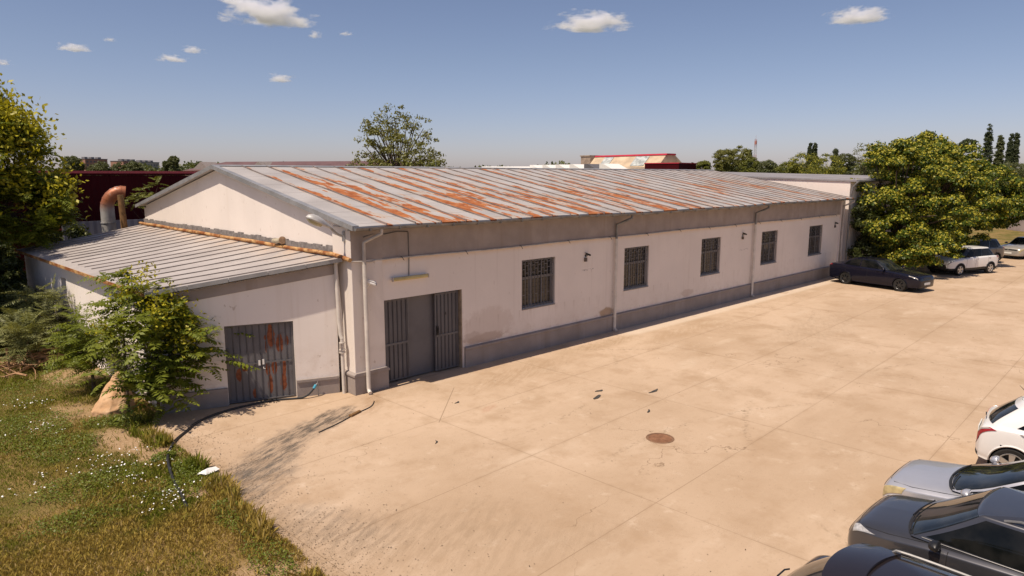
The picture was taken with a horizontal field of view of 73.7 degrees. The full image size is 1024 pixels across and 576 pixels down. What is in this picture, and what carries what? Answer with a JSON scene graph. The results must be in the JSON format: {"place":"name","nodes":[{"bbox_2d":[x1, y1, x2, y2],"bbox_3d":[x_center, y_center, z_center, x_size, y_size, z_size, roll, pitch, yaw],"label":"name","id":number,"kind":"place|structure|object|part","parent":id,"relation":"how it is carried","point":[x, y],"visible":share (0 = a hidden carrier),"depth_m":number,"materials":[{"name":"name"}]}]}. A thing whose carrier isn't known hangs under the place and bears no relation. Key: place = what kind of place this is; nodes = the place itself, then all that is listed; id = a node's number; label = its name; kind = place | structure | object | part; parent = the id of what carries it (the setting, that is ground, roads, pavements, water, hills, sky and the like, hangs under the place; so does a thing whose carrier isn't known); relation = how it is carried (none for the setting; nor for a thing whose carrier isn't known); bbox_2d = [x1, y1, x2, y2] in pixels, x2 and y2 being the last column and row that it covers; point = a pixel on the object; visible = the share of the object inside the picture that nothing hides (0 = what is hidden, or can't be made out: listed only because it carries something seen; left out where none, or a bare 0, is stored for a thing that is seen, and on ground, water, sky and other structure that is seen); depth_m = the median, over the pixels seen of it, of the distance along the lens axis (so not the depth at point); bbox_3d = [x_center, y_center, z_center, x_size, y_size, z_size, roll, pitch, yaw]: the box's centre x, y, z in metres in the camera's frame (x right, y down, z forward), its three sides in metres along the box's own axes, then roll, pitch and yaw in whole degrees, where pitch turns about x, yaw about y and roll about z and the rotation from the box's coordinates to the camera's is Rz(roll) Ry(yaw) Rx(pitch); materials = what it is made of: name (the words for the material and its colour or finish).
{"place":"outdoors","nodes":[
{"label":"outdoors","id":0,"kind":"place"},
{"bbox_2d":[0,339,328,575],"bbox_3d":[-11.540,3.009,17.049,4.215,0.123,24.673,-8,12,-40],"label":"grass","id":1,"kind":"structure","parent":0,"point":[19,567],"depth_m":11.68,"materials":[{"name":"green plant"}]},
{"bbox_2d":[197,466,218,474],"bbox_3d":[-5.976,3.581,13.436,0.430,0.080,0.230,-9,13,-43],"label":"paper scrap","id":2,"kind":"object","parent":1,"relation":"on","point":[209,470],"visible":1,"depth_m":13.41,"materials":[{"name":"white paper"}]},
{"bbox_2d":[182,161,418,170],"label":"brown roofed building","id":3,"kind":"structure","parent":0,"point":[200,166],"depth_m":161.13,"materials":[{"name":"brown metal"}]},
{"bbox_2d":[0,194,1023,575],"bbox_3d":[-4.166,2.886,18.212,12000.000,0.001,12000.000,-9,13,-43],"label":"ground","id":4,"kind":"structure","parent":0,"point":[1004,236],"depth_m":13.32,"materials":[{"name":"green plant"}]},
{"bbox_2d":[0,239,27,298],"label":"dark shrub","id":5,"kind":"object","parent":4,"relation":"on","point":[11,275],"visible":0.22,"depth_m":29.55,"materials":[{"name":"green plant"}]},
{"bbox_2d":[0,247,38,311],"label":"dark shrub","id":6,"kind":"object","parent":4,"relation":"on","point":[16,263],"visible":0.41,"depth_m":25.23,"materials":[{"name":"green plant"}]},
{"bbox_2d":[0,282,41,353],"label":"dark shrub","id":7,"kind":"object","parent":4,"relation":"on","point":[4,297],"visible":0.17,"depth_m":22.54,"materials":[{"name":"green plant"}]},
{"bbox_2d":[0,344,63,379],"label":"brushwood pile","id":8,"kind":"object","parent":4,"relation":"on","point":[9,364],"visible":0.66,"depth_m":20.57,"materials":[{"name":"brown wood"}]},
{"bbox_2d":[0,273,75,366],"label":"sumac shrub","id":9,"kind":"object","parent":4,"relation":"on","point":[27,326],"visible":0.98,"depth_m":21.21,"materials":[{"name":"green plant"}]},
{"bbox_2d":[0,73,91,274],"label":"flowering tree","id":10,"kind":"object","parent":4,"relation":"on","point":[44,196],"visible":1,"depth_m":26.10,"materials":[{"name":"green plant"}]},
{"bbox_2d":[22,223,91,254],"bbox_3d":[-19.651,-0.987,30.703,3.336,3.765,3.414,1,9,7],"label":"dark shrub","id":11,"kind":"object","parent":4,"relation":"on","point":[76,233],"visible":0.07,"depth_m":30.13,"materials":[{"name":"green plant"}]},
{"bbox_2d":[60,155,86,170],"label":"broadleaf tree","id":12,"kind":"object","parent":4,"relation":"on","point":[71,160],"visible":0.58,"depth_m":293.65,"materials":[{"name":"green plant"}]},
{"bbox_2d":[39,303,129,390],"bbox_3d":[-11.329,1.590,18.519,2.554,2.633,3.459,-5,11,-30],"label":"sumac shrub","id":13,"kind":"object","parent":4,"relation":"on","point":[76,342],"visible":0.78,"depth_m":17.94,"materials":[{"name":"green plant"}]},
{"bbox_2d":[80,157,107,170],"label":"apartment block","id":14,"kind":"structure","parent":4,"relation":"on","point":[88,161],"depth_m":615.31,"materials":[{"name":"paint"}]},
{"bbox_2d":[0,170,197,270],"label":"red hall","id":15,"kind":"structure","parent":4,"relation":"on","point":[97,186],"depth_m":36.59,"materials":[{"name":"red metal"}]},
{"bbox_2d":[87,161,114,170],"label":"broadleaf tree","id":16,"kind":"object","parent":4,"relation":"on","point":[101,166],"visible":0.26,"depth_m":284.14,"materials":[{"name":"green plant"}]},
{"bbox_2d":[1,399,200,512],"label":"daisies","id":17,"kind":"object","parent":4,"relation":"on","point":[109,468],"visible":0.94,"depth_m":13.21,"materials":[{"name":"white plant"}]},
{"bbox_2d":[62,219,143,239],"bbox_3d":[-18.922,-2.219,38.490,10.680,3.450,0.130,-9,13,-43],"label":"metal fence","id":18,"kind":"object","parent":4,"relation":"on","point":[95,227],"visible":0.07,"depth_m":35.60,"materials":[{"name":"metal"}]},
{"bbox_2d":[74,267,150,412],"bbox_3d":[-9.385,1.356,16.675,1.543,3.697,1.676,4,10,21],"label":"sapling","id":19,"kind":"object","parent":4,"relation":"on","point":[114,276],"visible":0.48,"depth_m":16.34,"materials":[{"name":"green plant"}]},
{"bbox_2d":[100,186,125,232],"bbox_3d":[-17.869,-1.934,30.935,1.132,5.347,0.634,-4,10,-23],"label":"curved duct","id":20,"kind":"object","parent":4,"relation":"on","point":[109,199],"visible":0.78,"depth_m":30.40,"materials":[{"name":"metal"}]},
{"bbox_2d":[91,372,134,417],"bbox_3d":[-9.908,2.658,16.918,0.838,1.024,1.005,6,11,34],"label":"boulder","id":21,"kind":"object","parent":4,"relation":"on","point":[105,404],"visible":0.42,"depth_m":16.73,"materials":[{"name":"stone"}]},
{"bbox_2d":[110,161,126,170],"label":"broadleaf tree","id":22,"kind":"object","parent":4,"relation":"on","point":[118,165],"visible":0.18,"depth_m":293.68,"materials":[{"name":"green plant"}]},
{"bbox_2d":[117,195,127,228],"bbox_3d":[-17.112,-1.641,30.371,0.356,4.955,0.290,-9,13,-43],"label":"timber post","id":23,"kind":"object","parent":4,"relation":"on","point":[122,212],"visible":0.4,"depth_m":29.98,"materials":[{"name":"brown wood"}]},
{"bbox_2d":[110,159,135,167],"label":"apartment block","id":24,"kind":"structure","parent":4,"relation":"on","point":[124,161],"depth_m":613.29,"materials":[{"name":"paint"}]},
{"bbox_2d":[123,160,144,170],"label":"broadleaf tree","id":25,"kind":"object","parent":4,"relation":"on","point":[132,165],"visible":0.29,"depth_m":294.01,"materials":[{"name":"green plant"}]},
{"bbox_2d":[115,176,168,221],"bbox_3d":[-17.426,-2.495,33.255,3.521,5.901,2.087,-9,13,-43],"label":"sapling","id":26,"kind":"object","parent":4,"relation":"on","point":[145,192],"visible":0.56,"depth_m":32.71,"materials":[{"name":"green plant"}]},
{"bbox_2d":[136,160,159,169],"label":"apartment block","id":27,"kind":"structure","parent":4,"relation":"on","point":[152,163],"depth_m":621.71,"materials":[{"name":"paint"}]},
{"bbox_2d":[72,260,259,424],"bbox_3d":[-8.334,1.272,16.475,3.979,3.932,3.282,-9,13,-43],"label":"annex bush","id":28,"kind":"object","parent":4,"relation":"on","point":[154,376],"visible":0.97,"depth_m":16.07,"materials":[{"name":"green plant"}]},
{"bbox_2d":[162,160,169,170],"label":"broadleaf tree","id":29,"kind":"object","parent":4,"relation":"on","point":[165,165],"visible":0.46,"depth_m":245.28,"materials":[{"name":"green plant"}]},
{"bbox_2d":[167,155,180,170],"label":"broadleaf tree","id":30,"kind":"object","parent":4,"relation":"on","point":[173,161],"visible":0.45,"depth_m":245.27,"materials":[{"name":"green plant"}]},
{"bbox_2d":[14,224,342,413],"bbox_3d":[-12.130,0.242,22.882,4.795,3.674,17.615,-9,13,-43],"label":"annex","id":31,"kind":"object","parent":4,"relation":"on","point":[279,304],"visible":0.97,"depth_m":18.01,"materials":[{"name":"paint"}]},
{"bbox_2d":[138,221,351,262],"bbox_3d":[-10.426,-1.822,24.097,0.184,0.186,18.247,-9,13,-43],"label":"rusty pipe","id":32,"kind":"object","parent":31,"relation":"on","point":[327,253],"visible":0.99,"depth_m":21.53,"materials":[{"name":"brown metal"}]},
{"bbox_2d":[224,321,295,403],"bbox_3d":[-6.508,1.906,17.732,1.652,2.046,0.158,-4,10,-23],"label":"metal door","id":33,"kind":"structure","parent":31,"relation":"in","point":[271,350],"depth_m":17.73,"materials":[{"name":"grey paint"}]},
{"bbox_2d":[313,381,318,395],"bbox_3d":[-5.196,2.687,18.116,0.073,0.400,0.188,8,13,42],"label":"tap","id":34,"kind":"object","parent":31,"relation":"attached to","point":[314,386],"visible":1,"depth_m":18.13,"materials":[{"name":"metal"}]},
{"bbox_2d":[113,412,321,575],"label":"edge grass","id":35,"kind":"structure","parent":4,"relation":"on","point":[263,526],"depth_m":12.39,"materials":[{"name":"plant"}]},
{"bbox_2d":[351,103,446,166],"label":"broadleaf tree","id":36,"kind":"object","parent":4,"relation":"on","point":[395,136],"visible":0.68,"depth_m":58.36,"materials":[{"name":"green plant"}]},
{"bbox_2d":[427,160,438,166],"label":"bush","id":37,"kind":"object","parent":4,"relation":"on","point":[433,162],"visible":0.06,"depth_m":51.12,"materials":[{"name":"green plant"}]},
{"bbox_2d":[34,160,1021,174],"bbox_3d":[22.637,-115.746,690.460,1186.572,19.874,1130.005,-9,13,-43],"label":"distant woods","id":38,"kind":"object","parent":4,"relation":"on","point":[189,165],"visible":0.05,"depth_m":502.76,"materials":[{"name":"green plant"}]},
{"bbox_2d":[148,256,1023,575],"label":"concrete yard","id":39,"kind":"structure","parent":4,"relation":"on","point":[830,408],"depth_m":15.26,"materials":[{"name":"beige concrete"}]},
{"bbox_2d":[166,388,313,509],"bbox_3d":[-6.481,3.239,15.112,2.158,0.343,6.308,1,9,4],"label":"water hose","id":40,"kind":"object","parent":39,"relation":"on","point":[187,430],"visible":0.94,"depth_m":16.27,"materials":[{"name":"black rubber"}]},
{"bbox_2d":[334,263,345,393],"bbox_3d":[-4.561,1.047,18.163,0.195,3.621,0.234,-9,13,-43],"label":"downspout","id":41,"kind":"object","parent":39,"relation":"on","point":[342,349],"visible":1,"depth_m":18.12,"materials":[{"name":"white plastic"}]},
{"bbox_2d":[319,401,374,432],"bbox_3d":[-3.923,3.111,16.643,0.166,0.096,2.332,4,10,21],"label":"cable scrap","id":42,"kind":"object","parent":39,"relation":"on","point":[355,413],"visible":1,"depth_m":16.62,"materials":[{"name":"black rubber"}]},
{"bbox_2d":[135,164,855,395],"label":"warehouse","id":43,"kind":"structure","parent":39,"relation":"on","point":[497,254],"depth_m":23.66,"materials":[{"name":"paint"}]},
{"bbox_2d":[271,236,285,243],"bbox_3d":[-6.989,-1.443,20.487,0.252,0.244,0.570,-9,13,-43],"label":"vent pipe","id":44,"kind":"object","parent":43,"relation":"attached to","point":[281,240],"visible":1,"depth_m":20.32,"materials":[{"name":"beige metal"}]},
{"bbox_2d":[306,214,344,240],"bbox_3d":[-4.756,-1.536,17.485,1.059,0.740,0.361,-9,13,-43],"label":"wall lamp","id":45,"kind":"object","parent":43,"relation":"attached to","point":[315,220],"visible":1,"depth_m":17.20,"materials":[{"name":"metal"}]},
{"bbox_2d":[367,279,376,287],"bbox_3d":[-3.736,-0.137,18.037,0.348,0.278,0.195,-1,9,-5],"label":"security camera","id":46,"kind":"object","parent":43,"relation":"attached to","point":[371,282],"visible":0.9,"depth_m":17.96,"materials":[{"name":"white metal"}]},
{"bbox_2d":[391,273,428,281],"bbox_3d":[-2.836,-0.296,19.049,1.220,0.107,0.126,-9,13,-43],"label":"tube light","id":47,"kind":"object","parent":43,"relation":"attached to","point":[409,277],"visible":1,"depth_m":18.97,"materials":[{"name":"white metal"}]},
{"bbox_2d":[522,257,554,309],"bbox_3d":[0.831,-0.176,22.830,1.586,1.641,0.220,-9,13,-43],"label":"window","id":48,"kind":"structure","parent":43,"relation":"in","point":[536,273],"depth_m":22.89,"materials":[{"name":"paint"}]},
{"bbox_2d":[624,246,647,290],"bbox_3d":[4.761,-0.785,26.527,1.586,1.641,0.220,-9,13,-43],"label":"window","id":49,"kind":"structure","parent":43,"relation":"in","point":[635,271],"depth_m":26.60,"materials":[{"name":"paint"}]},
{"bbox_2d":[700,237,719,276],"bbox_3d":[8.724,-1.400,30.254,1.616,1.641,0.220,-9,13,-43],"label":"window","id":50,"kind":"structure","parent":43,"relation":"in","point":[709,251],"depth_m":30.33,"materials":[{"name":"paint"}]},
{"bbox_2d":[760,230,776,264],"bbox_3d":[12.719,-2.020,34.013,1.696,1.641,0.220,-9,13,-43],"label":"window","id":51,"kind":"structure","parent":43,"relation":"in","point":[768,237],"depth_m":34.10,"materials":[{"name":"paint"}]},
{"bbox_2d":[808,225,821,255],"bbox_3d":[16.660,-2.632,37.720,1.746,1.641,0.220,-9,13,-43],"label":"window","id":52,"kind":"structure","parent":43,"relation":"in","point":[814,232],"depth_m":37.83,"materials":[{"name":"paint"}]},
{"bbox_2d":[646,433,674,443],"bbox_3d":[3.310,3.354,15.277,0.630,0.007,0.630,-9,13,-43],"label":"manhole cover","id":53,"kind":"object","parent":39,"relation":"on","point":[662,438],"visible":1,"depth_m":15.25,"materials":[{"name":"metal"}]},
{"bbox_2d":[777,543,970,575],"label":"black hatchback","id":54,"kind":"object","parent":39,"relation":"on","point":[862,559],"visible":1,"depth_m":7.67,"materials":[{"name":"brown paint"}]},
{"bbox_3d":[3.618,3.326,8.012,1.318,0.394,0.658,-8,12,-41],"label":"rear window","id":55,"kind":"part","parent":54,"relation":"part of","materials":[{"name":"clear glass"}]},
{"bbox_2d":[829,257,933,290],"bbox_3d":[19.488,-0.834,36.176,2.120,1.470,4.853,-6,11,-32],"label":"dark sedan","id":56,"kind":"object","parent":39,"relation":"on","point":[880,271],"visible":1,"depth_m":35.56,"materials":[{"name":"paint"}]},
{"bbox_3d":[18.332,-1.376,36.566,0.171,0.383,0.760,-6,11,-32],"label":"side window","id":57,"kind":"part","parent":56,"relation":"part of","materials":[{"name":"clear glass"}]},
{"bbox_3d":[18.898,-1.237,35.715,0.193,0.391,1.258,-6,11,-32],"label":"side window","id":58,"kind":"part","parent":56,"relation":"part of","materials":[{"name":"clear glass"}]},
{"bbox_2d":[847,487,1023,575],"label":"grey crossover","id":59,"kind":"object","parent":39,"relation":"on","point":[979,534],"visible":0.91,"depth_m":9.11,"materials":[{"name":"paint"}]},
{"bbox_2d":[926,521,1023,570],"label":"side window","id":60,"kind":"structure","parent":59,"relation":"in","point":[997,543],"depth_m":8.69,"materials":[{"name":"black glass"}]},
{"bbox_2d":[882,456,1023,500],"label":"silver sedan","id":61,"kind":"object","parent":39,"relation":"on","point":[930,479],"visible":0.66,"depth_m":11.16,"materials":[{"name":"paint"}]},
{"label":"side window","id":62,"kind":"part","parent":61,"relation":"part of","materials":[{"name":"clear glass"}]},
{"bbox_2d":[927,245,997,275],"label":"white crossover","id":63,"kind":"object","parent":39,"relation":"on","point":[977,258],"visible":0.75,"depth_m":40.40,"materials":[{"name":"paint"}]},
{"bbox_2d":[966,249,981,256],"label":"side window","id":64,"kind":"structure","parent":63,"relation":"in","point":[973,252],"depth_m":40.38,"materials":[{"name":"black glass"}]},
{"bbox_2d":[982,248,990,255],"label":"side window","id":65,"kind":"structure","parent":63,"relation":"in","point":[985,252],"depth_m":40.74,"materials":[{"name":"black glass"}]},
{"bbox_2d":[937,238,1004,261],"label":"dark crossover","id":66,"kind":"object","parent":39,"relation":"on","point":[994,246],"visible":0.18,"depth_m":45.39,"materials":[{"name":"grey paint"}]},
{"bbox_2d":[976,240,988,246],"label":"side window","id":67,"kind":"structure","parent":66,"relation":"in","point":[985,243],"depth_m":45.07,"materials":[{"name":"black glass"}]},
{"bbox_2d":[990,240,997,246],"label":"side window","id":68,"kind":"structure","parent":66,"relation":"in","point":[993,243],"depth_m":45.39,"materials":[{"name":"black glass"}]},
{"bbox_2d":[975,388,1023,463],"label":"white hatchback","id":69,"kind":"object","parent":39,"relation":"on","point":[1000,433],"visible":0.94,"depth_m":13.21,"materials":[{"name":"paint"}]},
{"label":"rear window","id":70,"kind":"part","parent":69,"relation":"part of","materials":[{"name":"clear glass"}]},
{"bbox_2d":[1001,236,1023,258],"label":"old silver sedan","id":71,"kind":"object","parent":39,"relation":"on","point":[1014,247],"visible":0.81,"depth_m":47.98,"materials":[{"name":"paint"}]},
{"bbox_2d":[530,153,704,169],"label":"skylight hall","id":72,"kind":"structure","parent":4,"relation":"on","point":[635,161],"depth_m":157.10,"materials":[{"name":"white glass"}]},
{"bbox_2d":[644,163,696,169],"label":"red box building","id":73,"kind":"structure","parent":4,"relation":"on","point":[692,166],"depth_m":141.41,"materials":[{"name":"red metal"}]},
{"bbox_2d":[696,160,711,169],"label":"broadleaf tree","id":74,"kind":"object","parent":4,"relation":"on","point":[706,165],"visible":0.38,"depth_m":146.91,"materials":[{"name":"green plant"}]},
{"bbox_2d":[712,148,737,171],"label":"broadleaf tree","id":75,"kind":"object","parent":4,"relation":"on","point":[724,164],"visible":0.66,"depth_m":146.25,"materials":[{"name":"green plant"}]},
{"bbox_2d":[729,145,752,171],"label":"broadleaf tree","id":76,"kind":"object","parent":4,"relation":"on","point":[743,157],"visible":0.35,"depth_m":148.19,"materials":[{"name":"green plant"}]},
{"bbox_2d":[745,149,752,167],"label":"poplar tree","id":77,"kind":"object","parent":4,"relation":"on","point":[749,165],"visible":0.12,"depth_m":154.68,"materials":[{"name":"green plant"}]},
{"bbox_2d":[738,157,762,172],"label":"broadleaf tree","id":78,"kind":"object","parent":4,"relation":"on","point":[753,168],"visible":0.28,"depth_m":143.00,"materials":[{"name":"green plant"}]},
{"bbox_2d":[753,139,756,157],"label":"lattice mast","id":79,"kind":"object","parent":4,"relation":"on","point":[755,154],"visible":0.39,"depth_m":392.06,"materials":[{"name":"white metal"}]},
{"bbox_2d":[756,159,776,172],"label":"broadleaf tree","id":80,"kind":"object","parent":4,"relation":"on","point":[767,166],"visible":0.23,"depth_m":137.05,"materials":[{"name":"green plant"}]},
{"bbox_2d":[773,161,801,173],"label":"broadleaf tree","id":81,"kind":"object","parent":4,"relation":"on","point":[780,167],"visible":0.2,"depth_m":115.47,"materials":[{"name":"green plant"}]},
{"bbox_2d":[785,152,827,173],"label":"broadleaf tree","id":82,"kind":"object","parent":4,"relation":"on","point":[804,166],"visible":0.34,"depth_m":113.49,"materials":[{"name":"green plant"}]},
{"bbox_2d":[804,142,812,171],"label":"poplar tree","id":83,"kind":"object","parent":4,"relation":"on","point":[809,150],"visible":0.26,"depth_m":164.49,"materials":[{"name":"green plant"}]},
{"bbox_2d":[812,143,817,163],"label":"poplar tree","id":84,"kind":"object","parent":4,"relation":"on","point":[815,147],"visible":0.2,"depth_m":164.40,"materials":[{"name":"green plant"}]},
{"bbox_2d":[725,172,912,260],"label":"white neighbour building","id":85,"kind":"structure","parent":4,"relation":"on","point":[844,185],"depth_m":41.17,"materials":[{"name":"paint"}]},
{"bbox_2d":[808,153,848,174],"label":"broadleaf tree","id":86,"kind":"object","parent":4,"relation":"on","point":[840,170],"visible":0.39,"depth_m":105.77,"materials":[{"name":"green plant"}]},
{"bbox_2d":[831,148,839,174],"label":"poplar tree","id":87,"kind":"object","parent":4,"relation":"on","point":[835,151],"visible":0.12,"depth_m":137.21,"materials":[{"name":"green plant"}]},
{"bbox_2d":[837,153,857,174],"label":"broadleaf tree","id":88,"kind":"object","parent":4,"relation":"on","point":[848,158],"visible":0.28,"depth_m":115.29,"materials":[{"name":"green plant"}]},
{"bbox_2d":[850,143,874,174],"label":"broadleaf tree","id":89,"kind":"object","parent":4,"relation":"on","point":[861,160],"visible":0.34,"depth_m":110.31,"materials":[{"name":"green plant"}]},
{"bbox_2d":[846,201,890,257],"bbox_3d":[21.041,-2.920,40.260,2.879,4.467,2.252,-9,13,-43],"label":"dark shrub","id":90,"kind":"object","parent":4,"relation":"on","point":[863,247],"visible":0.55,"depth_m":39.94,"materials":[{"name":"green plant"}]},
{"bbox_2d":[860,166,879,174],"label":"broadleaf tree","id":91,"kind":"object","parent":4,"relation":"on","point":[865,169],"visible":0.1,"depth_m":110.74,"materials":[{"name":"green plant"}]},
{"bbox_2d":[851,137,981,268],"bbox_3d":[23.334,-4.832,40.618,6.677,8.136,7.084,-1,9,-4],"label":"linden tree","id":92,"kind":"object","parent":4,"relation":"on","point":[896,157],"visible":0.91,"depth_m":39.20,"materials":[{"name":"green plant"}]},
{"bbox_2d":[874,129,1016,263],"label":"linden tree","id":93,"kind":"object","parent":4,"relation":"on","point":[951,150],"visible":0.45,"depth_m":42.40,"materials":[{"name":"green plant"}]},
{"bbox_2d":[958,138,978,152],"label":"broadleaf tree","id":94,"kind":"object","parent":4,"relation":"on","point":[967,140],"visible":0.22,"depth_m":136.56,"materials":[{"name":"green plant"}]},
{"bbox_2d":[930,154,1023,229],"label":"linden tree","id":95,"kind":"object","parent":4,"relation":"on","point":[1013,192],"visible":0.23,"depth_m":48.24,"materials":[{"name":"green plant"}]},
{"bbox_2d":[980,124,994,162],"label":"poplar tree","id":96,"kind":"object","parent":4,"relation":"on","point":[987,144],"visible":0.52,"depth_m":146.49,"materials":[{"name":"green plant"}]},
{"bbox_2d":[992,135,1004,195],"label":"poplar tree","id":97,"kind":"object","parent":4,"relation":"on","point":[999,154],"visible":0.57,"depth_m":151.58,"materials":[{"name":"green plant"}]},
{"bbox_2d":[1002,133,1014,194],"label":"poplar tree","id":98,"kind":"object","parent":4,"relation":"on","point":[1009,154],"visible":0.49,"depth_m":146.87,"materials":[{"name":"green plant"}]},
{"bbox_2d":[996,161,1023,194],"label":"broadleaf tree","id":99,"kind":"object","parent":4,"relation":"on","point":[1018,170],"visible":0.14,"depth_m":81.89,"materials":[{"name":"green plant"}]},
{"bbox_2d":[1006,220,1023,231],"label":"boundary wall","id":100,"kind":"structure","parent":4,"relation":"on","point":[1018,227],"depth_m":72.01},
{"bbox_2d":[1012,132,1020,175],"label":"poplar tree","id":101,"kind":"object","parent":4,"relation":"on","point":[1016,144],"visible":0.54,"depth_m":147.66,"materials":[{"name":"green plant"}]},
{"bbox_2d":[0,0,1023,174],"label":"sky","id":102,"kind":"structure","parent":0,"point":[513,83],"materials":[{"name":"blue"}]},
{"bbox_2d":[154,277,1023,575],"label":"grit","id":103,"kind":"object","parent":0,"point":[344,485],"visible":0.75,"depth_m":12.41,"materials":[{"name":"beige gravel"}]}
]}

